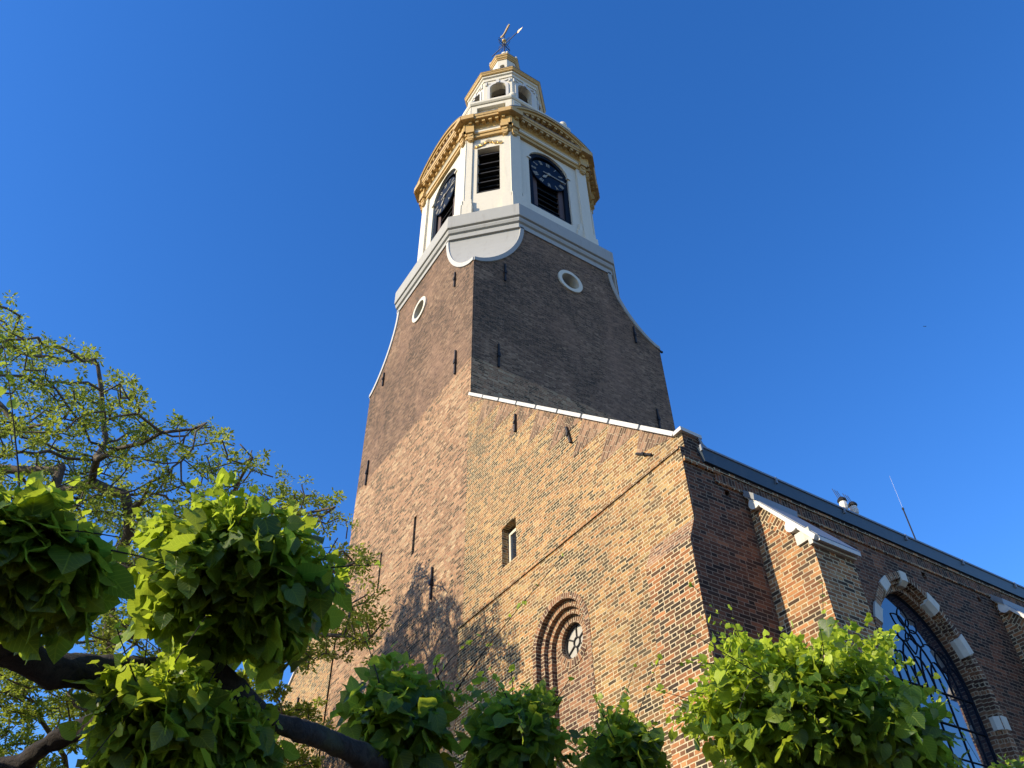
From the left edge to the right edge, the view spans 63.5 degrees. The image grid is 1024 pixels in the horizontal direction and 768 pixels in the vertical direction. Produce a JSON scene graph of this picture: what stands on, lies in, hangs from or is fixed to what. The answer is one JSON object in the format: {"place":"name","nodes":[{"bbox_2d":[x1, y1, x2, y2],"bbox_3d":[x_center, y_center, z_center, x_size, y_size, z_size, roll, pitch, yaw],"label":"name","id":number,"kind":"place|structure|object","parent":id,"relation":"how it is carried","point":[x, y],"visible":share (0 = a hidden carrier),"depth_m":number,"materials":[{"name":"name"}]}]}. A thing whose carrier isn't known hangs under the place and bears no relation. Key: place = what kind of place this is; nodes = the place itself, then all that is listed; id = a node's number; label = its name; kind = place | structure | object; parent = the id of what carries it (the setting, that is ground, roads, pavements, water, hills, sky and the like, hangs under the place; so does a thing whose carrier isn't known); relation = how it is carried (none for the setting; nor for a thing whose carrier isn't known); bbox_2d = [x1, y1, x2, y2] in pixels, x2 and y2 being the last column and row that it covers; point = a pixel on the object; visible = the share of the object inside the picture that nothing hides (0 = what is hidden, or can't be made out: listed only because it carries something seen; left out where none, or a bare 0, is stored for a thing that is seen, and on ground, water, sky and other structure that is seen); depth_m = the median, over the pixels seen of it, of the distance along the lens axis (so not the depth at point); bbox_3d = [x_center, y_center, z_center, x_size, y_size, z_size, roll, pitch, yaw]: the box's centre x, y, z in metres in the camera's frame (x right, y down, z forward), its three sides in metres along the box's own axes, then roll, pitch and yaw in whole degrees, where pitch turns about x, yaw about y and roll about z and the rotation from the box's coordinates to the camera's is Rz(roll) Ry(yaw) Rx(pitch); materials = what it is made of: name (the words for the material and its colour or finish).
{"place":"outdoors","nodes":[
{"label":"outdoors","id":0,"kind":"place"},
{"bbox_2d":[319,24,674,767],"bbox_3d":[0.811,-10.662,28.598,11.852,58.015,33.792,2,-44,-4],"label":"church tower","id":1,"kind":"structure","parent":0,"point":[507,288],"depth_m":30.36,"materials":[{"name":"brick"}]},
{"bbox_2d":[0,0,1023,767],"label":"sky","id":2,"kind":"structure","parent":0,"point":[216,198],"materials":[{"name":"blue"}]},
{"bbox_2d":[832,489,847,508],"bbox_3d":[6.770,2.410,16.955,0.196,0.602,0.216,-25,-48,23],"label":"floodlight","id":3,"kind":"object","parent":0,"point":[841,501],"visible":0.83,"depth_m":16.90,"materials":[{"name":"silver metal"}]},
{"bbox_2d":[842,493,858,513],"bbox_3d":[7.040,2.525,17.082,0.196,0.602,0.216,-25,-48,23],"label":"floodlight","id":4,"kind":"object","parent":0,"point":[852,505],"visible":0.74,"depth_m":17.03,"materials":[{"name":"silver metal"}]},
{"label":"ground","id":5,"kind":"structure","parent":0,"visible":0},
{"bbox_2d":[0,668,335,767],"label":"deciduous tree","id":6,"kind":"object","parent":5,"relation":"on","point":[29,713],"visible":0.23,"depth_m":21.94,"materials":[{"name":"green plant"}]},
{"bbox_2d":[0,311,389,767],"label":"linden tree","id":7,"kind":"object","parent":5,"relation":"on","point":[226,584],"visible":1,"depth_m":2.71,"materials":[{"name":"green plant"}]},
{"bbox_2d":[0,290,391,710],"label":"deciduous tree","id":8,"kind":"object","parent":5,"relation":"on","point":[110,619],"visible":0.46,"depth_m":19.27,"materials":[{"name":"green plant"}]},
{"bbox_2d":[329,553,670,767],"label":"linden tree","id":9,"kind":"object","parent":5,"relation":"on","point":[394,721],"visible":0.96,"depth_m":4.08,"materials":[{"name":"green plant"}]},
{"bbox_2d":[277,392,1023,767],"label":"church hall","id":10,"kind":"structure","parent":5,"relation":"on","point":[631,530],"depth_m":15.83,"materials":[{"name":"brick"}]},
{"bbox_2d":[509,528,516,561],"bbox_3d":[0.116,3.816,19.455,0.060,0.990,0.610,23,-49,-23],"label":"slit window","id":11,"kind":"structure","parent":10,"relation":"in","point":[512,535],"depth_m":19.64,"materials":[{"name":"beige paint"}]},
{"bbox_2d":[556,615,593,767],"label":"arched window","id":12,"kind":"structure","parent":10,"relation":"in","point":[575,710],"depth_m":15.54,"materials":[{"name":"brick"}]},
{"bbox_2d":[890,478,915,538],"bbox_3d":[8.905,2.977,18.695,0.052,2.250,0.052,-26,-49,24],"label":"lightning rod","id":13,"kind":"object","parent":10,"relation":"on","point":[907,519],"visible":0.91,"depth_m":18.59,"materials":[{"name":"black metal"}]},
{"bbox_2d":[873,570,1023,767],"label":"arched window","id":14,"kind":"structure","parent":10,"relation":"in","point":[928,636],"depth_m":15.67,"materials":[{"name":"glass"}]},
{"bbox_2d":[651,581,1023,767],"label":"linden tree","id":15,"kind":"object","parent":5,"relation":"on","point":[794,702],"visible":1,"depth_m":4.36,"materials":[{"name":"green plant"}]}
]}

